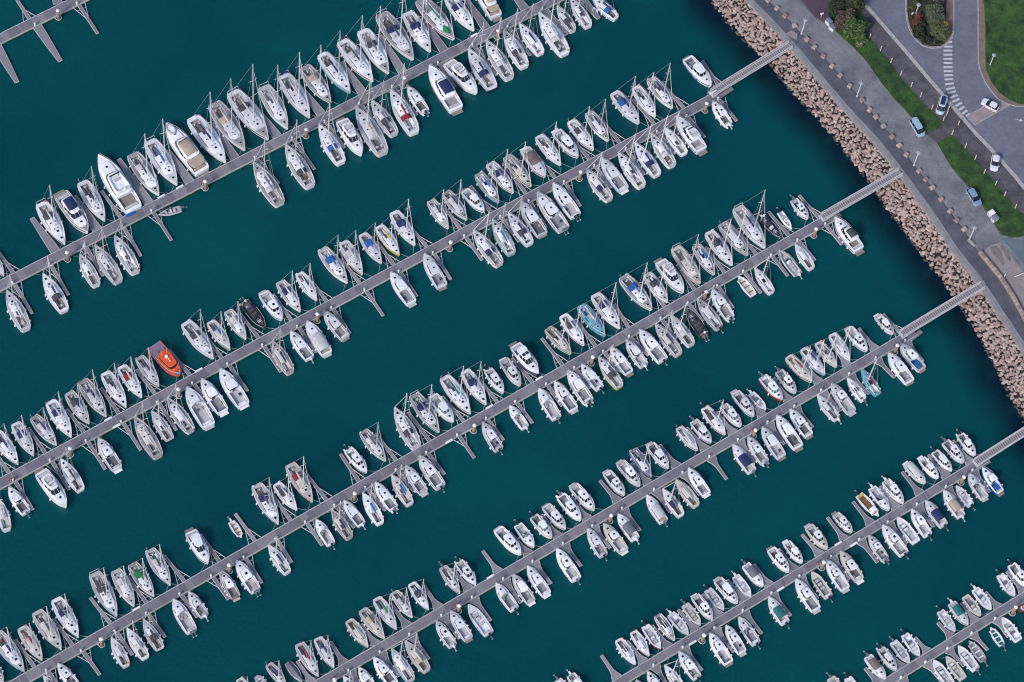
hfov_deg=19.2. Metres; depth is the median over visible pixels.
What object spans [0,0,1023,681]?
water
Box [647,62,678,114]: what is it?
sailboat
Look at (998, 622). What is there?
finger pontoon
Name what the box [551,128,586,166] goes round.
cabin motorboat
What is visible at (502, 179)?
sailboat
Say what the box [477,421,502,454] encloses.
cabin motorboat
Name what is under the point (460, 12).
sailboat
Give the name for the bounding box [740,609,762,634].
finger pontoon
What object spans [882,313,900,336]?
finger pontoon
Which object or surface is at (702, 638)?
mooring pile
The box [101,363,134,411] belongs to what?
sailboat
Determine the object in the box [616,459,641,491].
cabin motorboat
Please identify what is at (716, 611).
finger pontoon
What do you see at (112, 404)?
finger pontoon
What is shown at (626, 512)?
finger pontoon
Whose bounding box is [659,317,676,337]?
finger pontoon
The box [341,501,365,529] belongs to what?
cabin motorboat
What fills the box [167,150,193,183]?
finger pontoon
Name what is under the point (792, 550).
cabin motorboat
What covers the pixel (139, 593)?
finger pontoon
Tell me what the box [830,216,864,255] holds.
motor yacht
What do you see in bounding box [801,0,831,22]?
purple pavement
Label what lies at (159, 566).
sailboat
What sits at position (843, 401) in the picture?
cabin motorboat
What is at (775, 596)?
finger pontoon
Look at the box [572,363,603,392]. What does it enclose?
cabin motorboat
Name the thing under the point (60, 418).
sailboat
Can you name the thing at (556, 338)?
sailboat
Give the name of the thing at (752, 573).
cruiser motorboat
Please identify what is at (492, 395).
finger pontoon
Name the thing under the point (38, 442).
finger pontoon
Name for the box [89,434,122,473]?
cabin motorboat
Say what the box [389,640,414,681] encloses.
sailboat
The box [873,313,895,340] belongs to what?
cabin motorboat
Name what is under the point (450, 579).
sailboat
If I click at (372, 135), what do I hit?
sailboat
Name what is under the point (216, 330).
sailboat
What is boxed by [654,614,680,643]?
motorboat
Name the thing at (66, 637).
finger pontoon
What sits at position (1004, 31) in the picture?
grass
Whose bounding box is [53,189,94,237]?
motor yacht
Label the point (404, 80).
mooring pile
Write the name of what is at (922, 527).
cabin motorboat
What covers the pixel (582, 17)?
sailboat
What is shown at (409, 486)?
finger pontoon
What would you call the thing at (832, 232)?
finger pontoon
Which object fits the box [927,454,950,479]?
finger pontoon
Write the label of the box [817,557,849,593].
cabin motorboat
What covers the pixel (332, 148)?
sailboat
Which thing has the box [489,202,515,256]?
sailboat
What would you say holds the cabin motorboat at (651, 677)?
on the water
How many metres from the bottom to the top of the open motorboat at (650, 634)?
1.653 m
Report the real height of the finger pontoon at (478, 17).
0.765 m
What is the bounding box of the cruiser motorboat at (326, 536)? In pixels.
[313,519,334,549]
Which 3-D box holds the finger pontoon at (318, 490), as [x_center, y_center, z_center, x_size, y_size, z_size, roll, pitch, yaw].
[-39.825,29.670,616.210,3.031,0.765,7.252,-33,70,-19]
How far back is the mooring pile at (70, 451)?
614.03 m
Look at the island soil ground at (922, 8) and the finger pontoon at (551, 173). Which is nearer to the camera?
the finger pontoon at (551, 173)
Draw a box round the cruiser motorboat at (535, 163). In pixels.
[520,146,554,178]
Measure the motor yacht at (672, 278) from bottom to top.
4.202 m
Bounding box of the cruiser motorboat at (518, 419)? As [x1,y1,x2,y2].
[508,403,528,432]
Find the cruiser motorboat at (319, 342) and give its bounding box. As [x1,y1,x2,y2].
[300,320,331,358]
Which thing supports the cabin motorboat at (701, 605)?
on the water
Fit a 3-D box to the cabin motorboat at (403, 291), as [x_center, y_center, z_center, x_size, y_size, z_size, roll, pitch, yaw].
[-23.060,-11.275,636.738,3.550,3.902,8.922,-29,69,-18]
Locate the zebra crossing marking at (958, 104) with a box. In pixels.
[943,37,969,115]
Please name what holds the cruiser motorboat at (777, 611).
on the water
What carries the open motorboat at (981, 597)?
on the water
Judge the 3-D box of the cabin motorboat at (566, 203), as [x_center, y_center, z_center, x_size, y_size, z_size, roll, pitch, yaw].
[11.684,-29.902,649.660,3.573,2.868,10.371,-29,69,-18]
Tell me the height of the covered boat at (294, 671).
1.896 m
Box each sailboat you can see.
[0,260,8,277]
[0,273,30,332]
[0,424,20,468]
[0,489,10,532]
[0,627,31,671]
[0,667,3,681]
[11,414,33,461]
[18,623,48,664]
[29,407,61,449]
[32,606,61,654]
[35,670,52,681]
[36,183,74,249]
[37,255,68,314]
[46,391,77,438]
[51,594,87,641]
[60,447,84,493]
[65,383,97,425]
[77,165,111,226]
[78,368,106,424]
[79,239,100,288]
[89,566,118,622]
[90,225,122,285]
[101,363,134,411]
[104,630,129,668]
[111,564,141,609]
[113,218,139,275]
[116,360,147,404]
[117,620,148,660]
[127,133,161,201]
[128,558,155,599]
[131,402,162,459]
[135,346,161,387]
[140,612,163,652]
[141,402,173,442]
[144,119,180,186]
[145,544,174,587]
[160,384,195,434]
[181,309,216,363]
[187,94,227,166]
[207,312,233,354]
[208,79,252,155]
[224,304,251,344]
[227,65,272,139]
[236,676,247,681]
[249,137,284,207]
[252,477,281,528]
[258,69,289,129]
[261,535,290,575]
[263,328,293,375]
[266,661,285,681]
[273,476,302,516]
[276,270,306,316]
[278,52,316,123]
[278,119,314,189]
[285,456,317,508]
[295,263,322,301]
[295,641,327,679]
[300,45,339,110]
[314,102,344,166]
[314,636,341,671]
[317,30,352,101]
[318,235,357,286]
[323,501,352,540]
[337,14,381,82]
[337,669,353,681]
[339,231,369,280]
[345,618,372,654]
[347,78,387,157]
[357,6,395,75]
[359,223,387,267]
[359,605,390,643]
[360,422,394,461]
[360,482,383,526]
[365,79,397,137]
[373,594,406,631]
[375,214,407,263]
[376,0,419,60]
[389,464,412,507]
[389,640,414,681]
[390,62,418,136]
[390,199,424,247]
[391,587,419,619]
[394,393,420,450]
[396,632,429,673]
[402,0,435,56]
[408,579,431,617]
[409,385,446,432]
[415,0,454,42]
[427,189,455,228]
[438,561,460,596]
[440,366,479,418]
[442,179,472,226]
[444,0,479,31]
[461,361,486,409]
[464,22,496,92]
[466,212,504,268]
[475,161,506,209]
[477,18,513,81]
[485,149,518,197]
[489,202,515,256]
[503,8,528,70]
[503,141,535,187]
[503,195,532,247]
[516,2,543,56]
[535,122,571,171]
[537,0,569,57]
[544,318,577,354]
[557,0,575,33]
[559,305,583,350]
[563,0,591,29]
[567,106,601,157]
[577,294,604,336]
[582,150,612,202]
[585,99,617,147]
[591,281,624,334]
[592,0,618,21]
[598,344,622,389]
[610,76,648,132]
[612,132,646,189]
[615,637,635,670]
[619,262,656,312]
[628,124,660,178]
[629,443,659,482]
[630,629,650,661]
[631,72,661,118]
[643,114,675,168]
[643,262,667,307]
[646,309,681,357]
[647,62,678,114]
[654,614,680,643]
[658,110,687,156]
[662,478,683,518]
[663,302,694,347]
[664,659,682,681]
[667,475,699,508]
[671,234,706,289]
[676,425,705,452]
[692,235,720,280]
[693,286,723,332]
[700,399,729,437]
[705,219,740,271]
[718,210,747,259]
[733,189,766,253]
[747,256,774,295]
[785,346,816,389]
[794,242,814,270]
[800,339,832,375]
[812,384,841,424]
[815,334,841,370]
[829,326,853,365]
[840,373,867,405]
[861,359,881,396]
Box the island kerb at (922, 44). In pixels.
[905,0,953,48]
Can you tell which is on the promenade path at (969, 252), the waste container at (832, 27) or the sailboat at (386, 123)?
the waste container at (832, 27)
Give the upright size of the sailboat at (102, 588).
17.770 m
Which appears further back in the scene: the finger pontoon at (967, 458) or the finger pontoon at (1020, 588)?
the finger pontoon at (967, 458)
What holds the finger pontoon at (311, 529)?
on the water
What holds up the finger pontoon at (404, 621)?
on the water
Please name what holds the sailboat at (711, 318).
on the water
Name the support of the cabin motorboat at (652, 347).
on the water
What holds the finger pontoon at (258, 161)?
on the water
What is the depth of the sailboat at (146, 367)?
623.91 m
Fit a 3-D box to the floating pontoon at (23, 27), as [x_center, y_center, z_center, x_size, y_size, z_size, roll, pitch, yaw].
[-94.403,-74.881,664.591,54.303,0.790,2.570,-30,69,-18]
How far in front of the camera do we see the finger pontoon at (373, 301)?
635.99 m
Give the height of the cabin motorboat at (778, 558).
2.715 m
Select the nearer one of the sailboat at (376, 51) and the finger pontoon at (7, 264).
the finger pontoon at (7, 264)
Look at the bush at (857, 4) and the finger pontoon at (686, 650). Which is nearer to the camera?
the finger pontoon at (686, 650)
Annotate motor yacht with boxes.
[34,467,66,507]
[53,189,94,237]
[98,154,141,216]
[166,122,208,177]
[185,527,214,570]
[335,117,362,156]
[423,65,462,116]
[442,59,477,94]
[476,0,501,22]
[508,341,543,383]
[653,257,689,293]
[672,115,707,156]
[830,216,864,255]
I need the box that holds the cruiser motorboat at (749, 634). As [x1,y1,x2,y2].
[737,612,760,648]
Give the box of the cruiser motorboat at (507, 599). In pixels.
[491,581,518,614]
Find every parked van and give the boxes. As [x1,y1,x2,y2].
[909,117,925,137]
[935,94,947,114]
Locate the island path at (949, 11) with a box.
[945,0,952,42]
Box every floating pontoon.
[0,0,89,44]
[0,0,562,291]
[0,94,720,489]
[9,214,838,681]
[313,331,916,681]
[612,461,987,681]
[879,591,1023,681]
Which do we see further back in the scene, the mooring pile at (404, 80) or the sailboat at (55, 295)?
the mooring pile at (404, 80)
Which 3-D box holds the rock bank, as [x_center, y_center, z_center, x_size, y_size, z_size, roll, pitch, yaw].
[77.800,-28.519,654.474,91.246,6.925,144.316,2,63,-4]
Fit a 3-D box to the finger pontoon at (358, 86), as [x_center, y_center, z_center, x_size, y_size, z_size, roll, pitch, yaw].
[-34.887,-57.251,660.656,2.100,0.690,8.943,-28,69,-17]
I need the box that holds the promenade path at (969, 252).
[754,0,1023,340]
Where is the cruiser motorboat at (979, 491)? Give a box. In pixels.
[968,471,988,501]
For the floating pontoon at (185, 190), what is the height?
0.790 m
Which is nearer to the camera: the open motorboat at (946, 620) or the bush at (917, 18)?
the open motorboat at (946, 620)
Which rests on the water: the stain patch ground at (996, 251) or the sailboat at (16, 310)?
the sailboat at (16, 310)
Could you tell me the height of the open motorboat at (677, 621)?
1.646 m
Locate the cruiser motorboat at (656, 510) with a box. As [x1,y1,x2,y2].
[638,494,667,526]
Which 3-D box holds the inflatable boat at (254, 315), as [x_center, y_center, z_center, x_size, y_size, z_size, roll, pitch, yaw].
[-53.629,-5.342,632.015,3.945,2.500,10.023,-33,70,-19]
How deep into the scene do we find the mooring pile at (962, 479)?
626.16 m
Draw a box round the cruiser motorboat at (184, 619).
[166,598,196,637]
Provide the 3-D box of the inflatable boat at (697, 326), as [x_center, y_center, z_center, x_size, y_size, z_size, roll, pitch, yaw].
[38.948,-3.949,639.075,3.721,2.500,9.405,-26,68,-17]
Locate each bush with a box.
[830,0,850,19]
[834,7,855,30]
[843,15,870,42]
[844,0,865,9]
[855,39,868,47]
[908,0,919,10]
[909,14,938,44]
[912,12,923,24]
[925,2,945,24]
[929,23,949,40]
[933,0,944,3]
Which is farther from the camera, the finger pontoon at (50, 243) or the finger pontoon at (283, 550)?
the finger pontoon at (50, 243)
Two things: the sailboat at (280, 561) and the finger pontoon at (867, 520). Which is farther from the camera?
the finger pontoon at (867, 520)
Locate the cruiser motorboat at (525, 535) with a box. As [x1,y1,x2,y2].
[514,520,534,554]
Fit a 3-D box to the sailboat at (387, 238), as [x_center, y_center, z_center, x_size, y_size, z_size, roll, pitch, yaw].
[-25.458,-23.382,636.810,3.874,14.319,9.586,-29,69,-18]
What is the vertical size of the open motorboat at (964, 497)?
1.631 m
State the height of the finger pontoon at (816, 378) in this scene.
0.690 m
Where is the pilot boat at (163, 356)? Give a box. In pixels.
[147,341,186,379]
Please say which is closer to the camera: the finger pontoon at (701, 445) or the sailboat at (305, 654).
the sailboat at (305, 654)
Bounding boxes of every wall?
[743,0,1019,350]
[978,250,1023,320]
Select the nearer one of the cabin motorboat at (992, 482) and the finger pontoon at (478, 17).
the cabin motorboat at (992, 482)
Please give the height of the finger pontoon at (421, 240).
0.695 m
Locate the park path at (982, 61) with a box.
[979,0,1023,105]
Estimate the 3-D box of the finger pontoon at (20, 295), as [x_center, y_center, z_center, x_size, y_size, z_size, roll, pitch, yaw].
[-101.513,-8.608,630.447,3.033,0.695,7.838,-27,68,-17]
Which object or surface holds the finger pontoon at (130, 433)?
on the water
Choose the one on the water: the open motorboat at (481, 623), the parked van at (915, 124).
the open motorboat at (481, 623)
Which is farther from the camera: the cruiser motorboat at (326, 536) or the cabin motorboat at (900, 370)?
the cabin motorboat at (900, 370)
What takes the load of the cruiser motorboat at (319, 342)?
on the water
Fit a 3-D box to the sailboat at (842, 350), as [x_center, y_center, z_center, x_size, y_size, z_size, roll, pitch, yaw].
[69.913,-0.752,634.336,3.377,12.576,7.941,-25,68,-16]
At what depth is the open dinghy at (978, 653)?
610.64 m
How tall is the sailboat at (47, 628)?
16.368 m
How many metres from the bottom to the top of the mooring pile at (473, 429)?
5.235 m
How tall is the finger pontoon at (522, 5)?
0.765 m
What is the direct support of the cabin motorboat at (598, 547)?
on the water
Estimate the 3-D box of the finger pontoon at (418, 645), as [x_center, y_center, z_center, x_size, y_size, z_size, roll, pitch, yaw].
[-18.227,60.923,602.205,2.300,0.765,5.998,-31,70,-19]
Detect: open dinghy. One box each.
[227,517,242,537]
[737,276,756,297]
[854,490,878,516]
[968,641,987,665]
[989,627,1005,650]
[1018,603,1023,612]
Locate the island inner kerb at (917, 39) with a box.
[906,0,952,46]
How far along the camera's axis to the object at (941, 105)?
661.90 m
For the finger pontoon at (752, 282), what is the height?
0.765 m
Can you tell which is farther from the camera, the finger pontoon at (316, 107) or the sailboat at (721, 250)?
the finger pontoon at (316, 107)
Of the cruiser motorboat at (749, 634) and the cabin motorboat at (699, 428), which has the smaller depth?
the cruiser motorboat at (749, 634)
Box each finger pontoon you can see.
[0,45,18,83]
[0,252,17,273]
[0,457,14,475]
[8,282,32,313]
[9,480,33,510]
[14,639,39,670]
[16,0,34,20]
[27,427,50,455]
[30,217,59,252]
[33,24,62,61]
[45,263,69,295]
[46,461,70,490]
[47,669,57,681]
[52,0,61,4]
[52,618,77,647]
[66,409,89,435]
[73,3,98,33]
[74,195,100,231]
[78,648,100,675]
[80,244,104,276]
[83,439,106,469]
[89,597,115,625]
[100,190,122,219]
[100,387,124,416]
[112,629,133,655]
[117,158,152,204]
[118,225,141,256]
[118,420,141,450]
[128,575,152,603]
[135,369,160,395]
[142,613,166,637]
[148,212,172,240]
[153,401,177,430]
[163,555,189,583]
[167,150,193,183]
[170,349,194,377]
[176,594,197,617]
[193,381,213,411]
[200,534,224,563]
[205,333,227,360]
[207,574,229,599]
[210,122,238,159]
[224,362,248,391]
[234,513,260,544]
[239,313,263,340]
[244,555,262,583]
[252,156,279,183]
[256,106,281,138]
[259,344,281,372]
[270,491,296,523]
[271,537,292,562]
[272,293,295,322]
[289,138,315,169]
[296,325,316,353]
[296,660,315,681]
[300,84,324,115]
[301,520,323,545]
[305,473,331,501]
[310,277,331,304]
[326,120,345,148]
[329,641,348,665]
[332,306,350,333]
[335,503,354,527]
[339,61,366,94]
[339,453,364,484]
[340,258,364,285]
[347,669,359,681]
[360,103,382,131]
[360,623,378,646]
[361,288,383,316]
[366,486,386,511]
[374,433,401,462]
[376,241,399,266]
[377,651,398,677]
[379,34,406,73]
[390,603,410,628]
[393,85,417,115]
[396,468,414,491]
[399,270,417,297]
[407,411,434,443]
[407,633,429,659]
[413,228,430,249]
[420,18,447,51]
[423,585,442,609]
[427,450,445,474]
[433,254,451,279]
[438,62,455,86]
[439,614,459,638]
[441,204,465,231]
[442,396,468,424]
[451,568,471,591]
[454,433,475,458]
[460,235,483,260]
[465,0,489,29]
[469,185,495,213]
[470,596,491,621]
[473,44,496,75]
[479,379,501,403]
[481,550,501,573]
[487,418,504,440]
[496,217,519,241]
[501,578,521,603]
[502,163,530,194]
[508,27,531,55]
[511,357,536,385]
[511,532,531,556]
[514,0,528,10]
[516,401,533,423]
[529,200,546,227]
[531,560,551,584]
[535,151,559,180]
[540,514,561,538]
[541,8,567,35]
[541,338,566,367]
[542,385,562,406]
[560,181,581,206]
[561,542,581,566]
[569,134,594,161]
[571,497,591,520]
[575,319,600,348]
[575,369,591,388]
[578,0,600,19]
[591,166,612,188]
[592,525,611,548]
[599,116,623,145]
[599,480,621,503]
[600,352,619,371]
[600,655,620,680]
[613,303,633,329]
[620,507,640,530]
[622,147,645,175]
[626,640,646,664]
[630,334,648,356]
[630,462,651,485]
[632,99,659,125]
[647,286,668,308]
[651,488,670,512]
[651,664,666,681]
[652,625,671,649]
[657,132,675,154]
[658,444,680,468]
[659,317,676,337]
[661,81,688,108]
[676,264,698,291]
[677,609,698,632]
[680,646,702,671]
[681,473,699,495]
[685,427,708,451]
[687,114,705,137]
[688,302,703,320]
[701,60,721,86]
[701,593,723,617]
[704,246,729,274]
[707,456,727,479]
[712,626,734,652]
[716,411,736,435]
[717,285,733,308]
[718,97,737,121]
[727,579,748,602]
[736,439,755,462]
[738,231,761,256]
[740,269,761,293]
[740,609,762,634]
[745,394,765,417]
[753,564,773,587]
[765,421,785,444]
[767,211,792,238]
[768,253,788,276]
[770,592,791,616]
[772,377,792,401]
[778,548,797,571]
[794,405,813,427]
[798,195,820,220]
[798,238,815,260]
[798,575,818,598]
[801,359,822,384]
[801,534,823,557]
[819,390,841,411]
[822,223,842,244]
[826,517,848,540]
[829,556,849,579]
[830,344,850,366]
[848,373,869,394]
[852,501,874,525]
[857,539,878,562]
[858,328,878,351]
[864,667,881,681]
[874,357,895,378]
[879,485,898,510]
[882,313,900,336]
[887,521,908,543]
[889,650,905,669]
[898,676,907,681]
[901,471,923,495]
[904,340,923,359]
[914,503,934,527]
[915,637,930,653]
[923,660,941,681]
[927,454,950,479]
[937,622,954,638]
[945,485,964,507]
[945,648,964,666]
[952,440,973,464]
[960,602,979,622]
[970,631,988,650]
[971,470,990,492]
[985,591,1001,609]
[992,617,1009,637]
[1005,571,1023,593]
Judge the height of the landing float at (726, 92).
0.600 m
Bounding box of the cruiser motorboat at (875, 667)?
[863,651,891,679]
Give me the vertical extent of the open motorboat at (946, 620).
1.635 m
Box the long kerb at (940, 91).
[864,1,1023,189]
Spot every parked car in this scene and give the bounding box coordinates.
[965,186,981,206]
[981,98,999,111]
[989,153,999,171]
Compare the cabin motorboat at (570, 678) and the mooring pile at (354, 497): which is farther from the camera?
the mooring pile at (354, 497)
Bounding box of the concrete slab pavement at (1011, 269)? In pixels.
[983,242,1023,310]
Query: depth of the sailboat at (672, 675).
602.62 m
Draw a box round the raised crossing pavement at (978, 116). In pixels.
[967,99,1008,124]
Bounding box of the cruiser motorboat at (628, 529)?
[613,510,639,544]
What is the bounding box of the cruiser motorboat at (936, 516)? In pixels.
[920,497,947,529]
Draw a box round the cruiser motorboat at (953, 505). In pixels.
[937,486,964,521]
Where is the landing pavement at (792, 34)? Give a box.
[786,30,796,39]
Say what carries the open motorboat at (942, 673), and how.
on the water
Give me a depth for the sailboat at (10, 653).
593.92 m
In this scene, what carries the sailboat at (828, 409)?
on the water
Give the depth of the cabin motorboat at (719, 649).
605.85 m
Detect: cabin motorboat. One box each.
[8,483,29,517]
[54,663,78,681]
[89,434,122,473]
[178,591,208,621]
[195,376,228,417]
[214,367,248,410]
[219,569,239,601]
[236,558,260,596]
[254,675,266,681]
[258,290,289,323]
[284,330,313,363]
[320,310,349,342]
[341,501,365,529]
[343,444,366,478]
[349,664,373,681]
[365,654,397,681]
[372,481,398,513]
[388,271,416,308]
[398,465,428,497]
[399,81,429,116]
[413,453,444,492]
[421,254,446,291]
[428,393,457,424]
[433,621,456,651]
[446,610,472,643]
[454,557,475,588]
[460,188,489,214]
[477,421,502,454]
[483,364,510,398]
[493,525,529,555]
[499,357,520,388]
[507,571,535,606]
[519,202,546,239]
[520,565,550,599]
[529,511,560,542]
[530,191,568,234]
[541,503,571,532]
[548,548,580,583]
[550,182,580,221]
[550,380,577,414]
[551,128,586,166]
[556,490,586,527]
[563,370,593,406]
[567,669,581,681]
[568,482,596,518]
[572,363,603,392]
[582,527,607,560]
[596,518,628,555]
[599,157,628,194]
[602,469,629,500]
[607,346,633,377]
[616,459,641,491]
[619,338,647,370]
[633,329,667,365]
[642,668,659,681]
[646,441,674,475]
[673,652,700,681]
[682,55,716,93]
[684,467,710,498]
[689,416,717,447]
[690,593,718,620]
[699,632,732,667]
[709,99,732,129]
[710,289,734,322]
[713,576,743,608]
[719,400,743,428]
[725,621,746,657]
[730,389,759,419]
[746,434,769,467]
[758,371,782,405]
[759,426,785,461]
[766,546,788,577]
[770,413,803,452]
[775,366,801,394]
[782,539,809,568]
[789,408,813,439]
[790,195,814,225]
[790,576,820,614]
[804,523,832,550]
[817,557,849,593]
[826,381,855,416]
[831,511,853,534]
[835,550,864,584]
[844,326,872,354]
[860,535,888,564]
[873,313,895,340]
[876,643,901,674]
[881,475,903,506]
[882,524,908,559]
[884,352,913,386]
[899,342,925,373]
[906,508,931,540]
[917,455,941,484]
[930,446,958,473]
[941,437,966,465]
[955,429,978,463]
[975,463,1004,496]
[1007,559,1023,586]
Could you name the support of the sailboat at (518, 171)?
on the water
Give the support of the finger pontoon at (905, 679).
on the water
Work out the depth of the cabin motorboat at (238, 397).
623.67 m
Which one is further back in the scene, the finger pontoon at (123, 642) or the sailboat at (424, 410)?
the sailboat at (424, 410)
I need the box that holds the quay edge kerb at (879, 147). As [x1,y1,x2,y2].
[744,0,1023,354]
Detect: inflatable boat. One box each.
[152,206,186,215]
[239,297,274,331]
[685,307,708,341]
[759,214,781,238]
[777,207,795,229]
[779,249,802,278]
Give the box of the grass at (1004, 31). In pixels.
[983,0,1023,103]
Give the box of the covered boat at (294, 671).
[285,661,306,681]
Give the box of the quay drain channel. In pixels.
[751,0,1023,344]
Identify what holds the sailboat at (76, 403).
on the water
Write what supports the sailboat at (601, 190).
on the water
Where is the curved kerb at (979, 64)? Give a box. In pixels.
[978,0,1023,106]
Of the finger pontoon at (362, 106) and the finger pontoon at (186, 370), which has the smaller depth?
the finger pontoon at (186, 370)
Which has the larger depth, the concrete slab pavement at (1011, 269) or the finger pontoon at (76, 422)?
the concrete slab pavement at (1011, 269)
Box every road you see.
[864,0,1023,183]
[1002,237,1023,261]
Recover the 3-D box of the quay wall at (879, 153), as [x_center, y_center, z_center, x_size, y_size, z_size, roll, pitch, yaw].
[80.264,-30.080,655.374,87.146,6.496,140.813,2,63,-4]
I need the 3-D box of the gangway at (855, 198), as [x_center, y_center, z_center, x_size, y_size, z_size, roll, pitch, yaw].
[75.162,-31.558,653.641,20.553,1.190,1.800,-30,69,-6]
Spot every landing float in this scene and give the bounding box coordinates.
[718,87,733,98]
[904,330,922,343]
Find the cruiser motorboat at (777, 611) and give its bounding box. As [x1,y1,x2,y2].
[760,593,788,628]
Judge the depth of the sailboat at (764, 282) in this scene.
644.43 m
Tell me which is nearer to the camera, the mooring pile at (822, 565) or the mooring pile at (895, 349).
the mooring pile at (822, 565)
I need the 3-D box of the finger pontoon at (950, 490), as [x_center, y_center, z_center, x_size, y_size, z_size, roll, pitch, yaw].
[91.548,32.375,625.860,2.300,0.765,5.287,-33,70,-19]
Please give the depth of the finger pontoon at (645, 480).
622.40 m
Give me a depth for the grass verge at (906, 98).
665.44 m
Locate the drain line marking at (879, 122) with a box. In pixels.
[770,3,977,251]
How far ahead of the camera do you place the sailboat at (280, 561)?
607.43 m
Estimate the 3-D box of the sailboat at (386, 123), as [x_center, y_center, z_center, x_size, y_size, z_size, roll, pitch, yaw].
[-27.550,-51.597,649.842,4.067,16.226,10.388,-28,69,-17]
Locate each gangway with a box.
[708,40,792,97]
[819,167,902,221]
[897,281,984,338]
[972,427,1023,466]
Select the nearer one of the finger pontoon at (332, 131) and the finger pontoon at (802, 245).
the finger pontoon at (802, 245)
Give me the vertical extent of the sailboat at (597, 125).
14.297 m
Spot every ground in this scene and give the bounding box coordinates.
[770,0,1023,345]
[862,8,1023,235]
[906,0,945,46]
[990,246,1004,264]
[1000,244,1011,260]
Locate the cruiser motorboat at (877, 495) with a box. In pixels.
[868,483,889,514]
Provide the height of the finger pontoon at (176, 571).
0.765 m
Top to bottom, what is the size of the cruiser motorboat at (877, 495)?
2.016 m
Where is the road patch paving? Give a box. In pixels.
[786,3,816,23]
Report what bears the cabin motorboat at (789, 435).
on the water
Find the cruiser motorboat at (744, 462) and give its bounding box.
[729,440,755,476]
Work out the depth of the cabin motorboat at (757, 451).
626.32 m
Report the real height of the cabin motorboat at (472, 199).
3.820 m
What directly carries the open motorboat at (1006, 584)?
on the water
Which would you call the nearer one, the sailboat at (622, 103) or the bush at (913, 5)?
the sailboat at (622, 103)
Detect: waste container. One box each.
[825,17,832,26]
[828,23,836,31]
[987,209,995,217]
[991,214,998,222]
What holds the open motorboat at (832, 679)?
on the water
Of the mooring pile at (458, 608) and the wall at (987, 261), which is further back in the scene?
the wall at (987, 261)
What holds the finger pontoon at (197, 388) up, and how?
on the water
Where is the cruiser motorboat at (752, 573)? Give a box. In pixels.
[742,560,763,592]
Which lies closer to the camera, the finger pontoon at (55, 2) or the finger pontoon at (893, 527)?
the finger pontoon at (893, 527)
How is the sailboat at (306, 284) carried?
on the water
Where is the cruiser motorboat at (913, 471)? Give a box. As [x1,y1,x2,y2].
[902,461,929,492]
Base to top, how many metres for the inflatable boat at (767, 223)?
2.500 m
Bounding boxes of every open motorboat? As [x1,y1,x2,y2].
[465,603,492,638]
[553,674,565,681]
[641,620,667,653]
[666,609,691,634]
[681,599,708,628]
[703,584,733,614]
[731,571,754,596]
[747,389,773,414]
[803,567,832,600]
[827,672,839,681]
[844,672,855,681]
[889,514,919,544]
[889,636,916,665]
[901,630,919,658]
[924,658,954,681]
[937,607,957,636]
[946,655,966,681]
[949,485,974,510]
[951,643,979,673]
[962,594,987,621]
[971,584,993,609]
[996,569,1020,600]
[1002,613,1021,642]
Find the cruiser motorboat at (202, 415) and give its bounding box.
[182,385,214,431]
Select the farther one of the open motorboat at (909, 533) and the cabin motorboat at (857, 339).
the cabin motorboat at (857, 339)
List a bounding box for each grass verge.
[828,2,942,133]
[937,136,1023,236]
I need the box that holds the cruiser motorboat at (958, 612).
[947,598,971,625]
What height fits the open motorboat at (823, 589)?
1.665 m
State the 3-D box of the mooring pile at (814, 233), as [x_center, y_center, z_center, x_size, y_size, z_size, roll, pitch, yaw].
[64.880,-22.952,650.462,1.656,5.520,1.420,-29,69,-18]
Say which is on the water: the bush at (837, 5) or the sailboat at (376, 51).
the sailboat at (376, 51)
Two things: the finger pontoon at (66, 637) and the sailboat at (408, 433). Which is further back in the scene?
the sailboat at (408, 433)
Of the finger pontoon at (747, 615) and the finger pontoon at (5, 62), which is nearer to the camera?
the finger pontoon at (747, 615)
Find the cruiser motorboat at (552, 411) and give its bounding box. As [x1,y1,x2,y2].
[534,387,560,423]
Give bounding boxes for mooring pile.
[54,9,61,20]
[63,251,70,262]
[67,447,73,457]
[97,637,104,647]
[174,387,181,398]
[201,180,208,190]
[224,563,232,573]
[302,128,308,138]
[312,312,319,323]
[350,491,357,502]
[400,76,406,87]
[445,240,452,251]
[454,604,461,613]
[469,423,476,433]
[493,29,499,39]
[575,170,582,181]
[587,355,594,366]
[605,514,612,523]
[697,633,705,643]
[700,290,707,301]
[701,102,708,113]
[749,428,757,438]
[809,227,817,238]
[817,560,825,570]
[890,344,898,354]
[957,475,965,485]
[1008,605,1017,615]
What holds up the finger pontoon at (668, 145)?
on the water
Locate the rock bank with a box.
[711,0,1023,422]
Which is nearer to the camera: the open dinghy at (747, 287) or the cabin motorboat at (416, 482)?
the cabin motorboat at (416, 482)
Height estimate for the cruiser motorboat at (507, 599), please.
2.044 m
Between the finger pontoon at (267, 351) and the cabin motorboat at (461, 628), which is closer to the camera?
the cabin motorboat at (461, 628)
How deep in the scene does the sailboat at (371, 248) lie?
640.79 m
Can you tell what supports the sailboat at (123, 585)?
on the water
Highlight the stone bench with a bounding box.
[967,239,975,245]
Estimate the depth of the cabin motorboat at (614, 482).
620.41 m
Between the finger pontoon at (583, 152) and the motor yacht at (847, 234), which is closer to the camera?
the motor yacht at (847, 234)
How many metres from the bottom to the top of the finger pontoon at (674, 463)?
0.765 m
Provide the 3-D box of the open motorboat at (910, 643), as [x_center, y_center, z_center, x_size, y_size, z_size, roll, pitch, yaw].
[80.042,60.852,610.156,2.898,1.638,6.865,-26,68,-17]
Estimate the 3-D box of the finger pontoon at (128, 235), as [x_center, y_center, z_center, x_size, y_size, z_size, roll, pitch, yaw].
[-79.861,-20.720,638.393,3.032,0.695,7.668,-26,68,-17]
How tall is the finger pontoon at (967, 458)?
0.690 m

